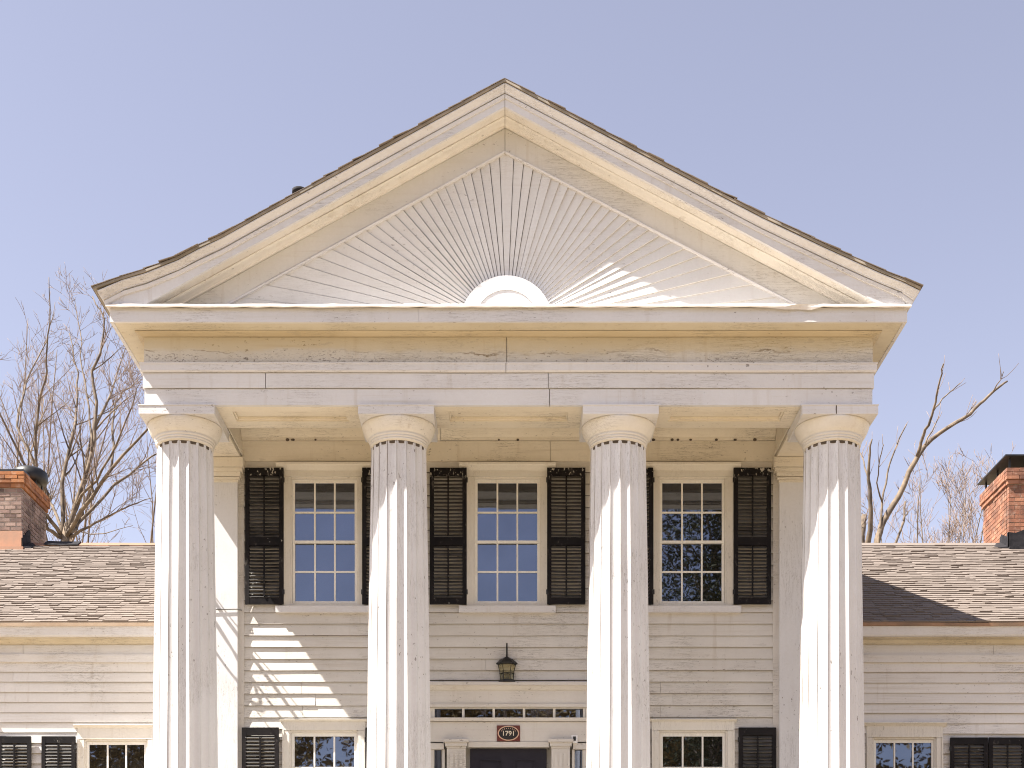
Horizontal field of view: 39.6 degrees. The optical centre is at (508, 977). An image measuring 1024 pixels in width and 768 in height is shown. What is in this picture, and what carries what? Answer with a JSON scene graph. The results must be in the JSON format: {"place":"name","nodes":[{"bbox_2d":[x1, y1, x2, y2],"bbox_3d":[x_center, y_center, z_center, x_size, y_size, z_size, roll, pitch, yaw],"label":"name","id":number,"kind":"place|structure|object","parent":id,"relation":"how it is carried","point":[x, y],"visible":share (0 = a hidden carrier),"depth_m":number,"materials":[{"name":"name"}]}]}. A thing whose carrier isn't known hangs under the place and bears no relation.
{"place":"outdoors","nodes":[
{"label":"outdoors","id":0,"kind":"place"},
{"bbox_2d":[0,0,1023,542],"label":"sky","id":1,"kind":"structure","parent":0,"point":[134,134],"materials":[{"name":"blue"}]},
{"bbox_3d":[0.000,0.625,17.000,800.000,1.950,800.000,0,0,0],"label":"lawn","id":2,"kind":"structure","parent":0,"visible":0},
{"bbox_2d":[1,342,130,542],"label":"bare tree","id":3,"kind":"object","parent":2,"relation":"on","point":[75,471],"visible":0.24,"depth_m":44.16,"materials":[{"name":"brown plant"}]},
{"bbox_2d":[0,299,141,540],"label":"bare tree","id":4,"kind":"object","parent":2,"relation":"on","point":[50,418],"visible":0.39,"depth_m":39.91,"materials":[{"name":"brown plant"}]},
{"bbox_2d":[0,262,156,540],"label":"bare tree","id":5,"kind":"object","parent":2,"relation":"on","point":[65,531],"visible":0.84,"depth_m":34.14,"materials":[{"name":"brown plant"}]},
{"bbox_2d":[0,327,156,542],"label":"bare tree","id":6,"kind":"object","parent":2,"relation":"on","point":[152,523],"visible":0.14,"depth_m":46.79,"materials":[{"name":"grey plant"}]},
{"bbox_2d":[0,78,1023,767],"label":"house","id":7,"kind":"structure","parent":2,"relation":"on","point":[574,412],"depth_m":17.24,"materials":[{"name":"white paint"}]},
{"bbox_2d":[73,724,152,767],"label":"window","id":8,"kind":"structure","parent":7,"relation":"in","point":[98,745],"depth_m":20.54,"materials":[{"name":"white paint"}]},
{"bbox_2d":[275,462,370,612],"bbox_3d":[-2.436,-5.823,18.852,1.276,1.991,0.176,0,0,0],"label":"window","id":9,"kind":"structure","parent":7,"relation":"in","point":[323,500],"depth_m":18.88,"materials":[{"name":"white paint"}]},
{"bbox_2d":[280,719,366,767],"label":"window","id":10,"kind":"structure","parent":7,"relation":"in","point":[306,743],"depth_m":18.86,"materials":[{"name":"white paint"}]},
{"bbox_2d":[496,643,517,681],"bbox_3d":[-0.021,-4.156,18.765,0.284,0.515,0.177,0,0,0],"label":"porch lantern","id":11,"kind":"object","parent":7,"relation":"attached to","point":[506,665],"visible":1,"depth_m":18.71,"materials":[{"name":"black metal"}]},
{"bbox_2d":[459,462,555,612],"bbox_3d":[-0.014,-5.824,18.852,1.276,1.990,0.176,0,0,0],"label":"window","id":12,"kind":"structure","parent":7,"relation":"in","point":[507,501],"depth_m":18.88,"materials":[{"name":"white paint"}]},
{"bbox_2d":[497,725,519,741],"bbox_3d":[0.000,-3.229,18.793,0.304,0.210,0.030,0,0,0],"label":"date plaque","id":13,"kind":"object","parent":7,"relation":"attached to","point":[508,733],"visible":1,"depth_m":18.78,"materials":[{"name":"red paint"}]},
{"bbox_2d":[430,708,586,717],"bbox_3d":[0.000,-3.506,18.850,2.403,0.141,0.060,0,0,0],"label":"transom window","id":14,"kind":"structure","parent":7,"relation":"in","point":[434,712],"depth_m":18.87,"materials":[{"name":"black glass"}]},
{"bbox_2d":[470,749,546,767],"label":"front door","id":15,"kind":"structure","parent":7,"relation":"in","point":[479,758],"depth_m":18.90,"materials":[{"name":"black paint"}]},
{"bbox_2d":[571,735,577,742],"bbox_3d":[0.873,-3.152,18.794,0.080,0.105,0.030,0,0,0],"label":"security camera","id":16,"kind":"object","parent":7,"relation":"attached to","point":[574,738],"depth_m":18.78,"materials":[{"name":"white plastic"}]},
{"bbox_2d":[646,462,740,612],"bbox_3d":[2.435,-5.823,18.852,1.276,1.991,0.176,0,0,0],"label":"window","id":17,"kind":"structure","parent":7,"relation":"in","point":[693,501],"depth_m":18.88,"materials":[{"name":"white paint"}]},
{"bbox_2d":[650,719,736,767],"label":"window","id":18,"kind":"structure","parent":7,"relation":"in","point":[676,743],"depth_m":18.86,"materials":[{"name":"white paint"}]},
{"bbox_2d":[864,722,946,767],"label":"window","id":19,"kind":"structure","parent":7,"relation":"in","point":[888,744],"depth_m":20.54,"materials":[{"name":"white paint"}]},
{"bbox_2d":[861,441,1015,542],"bbox_3d":[11.555,-7.512,38.978,4.633,14.434,4.333,0,0,0],"label":"bare tree","id":20,"kind":"object","parent":2,"relation":"on","point":[956,525],"visible":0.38,"depth_m":38.43,"materials":[{"name":"brown plant"}]},
{"bbox_2d":[860,354,1018,542],"bbox_3d":[9.901,-7.184,32.018,4.232,13.768,2.214,0,0,-11],"label":"lopped tree","id":21,"kind":"object","parent":2,"relation":"on","point":[890,508],"visible":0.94,"depth_m":32.22,"materials":[{"name":"brown plant"}]},
{"bbox_2d":[904,444,996,542],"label":"bare tree","id":22,"kind":"object","parent":2,"relation":"on","point":[961,492],"visible":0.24,"depth_m":41.06,"materials":[{"name":"brown plant"}]}
]}

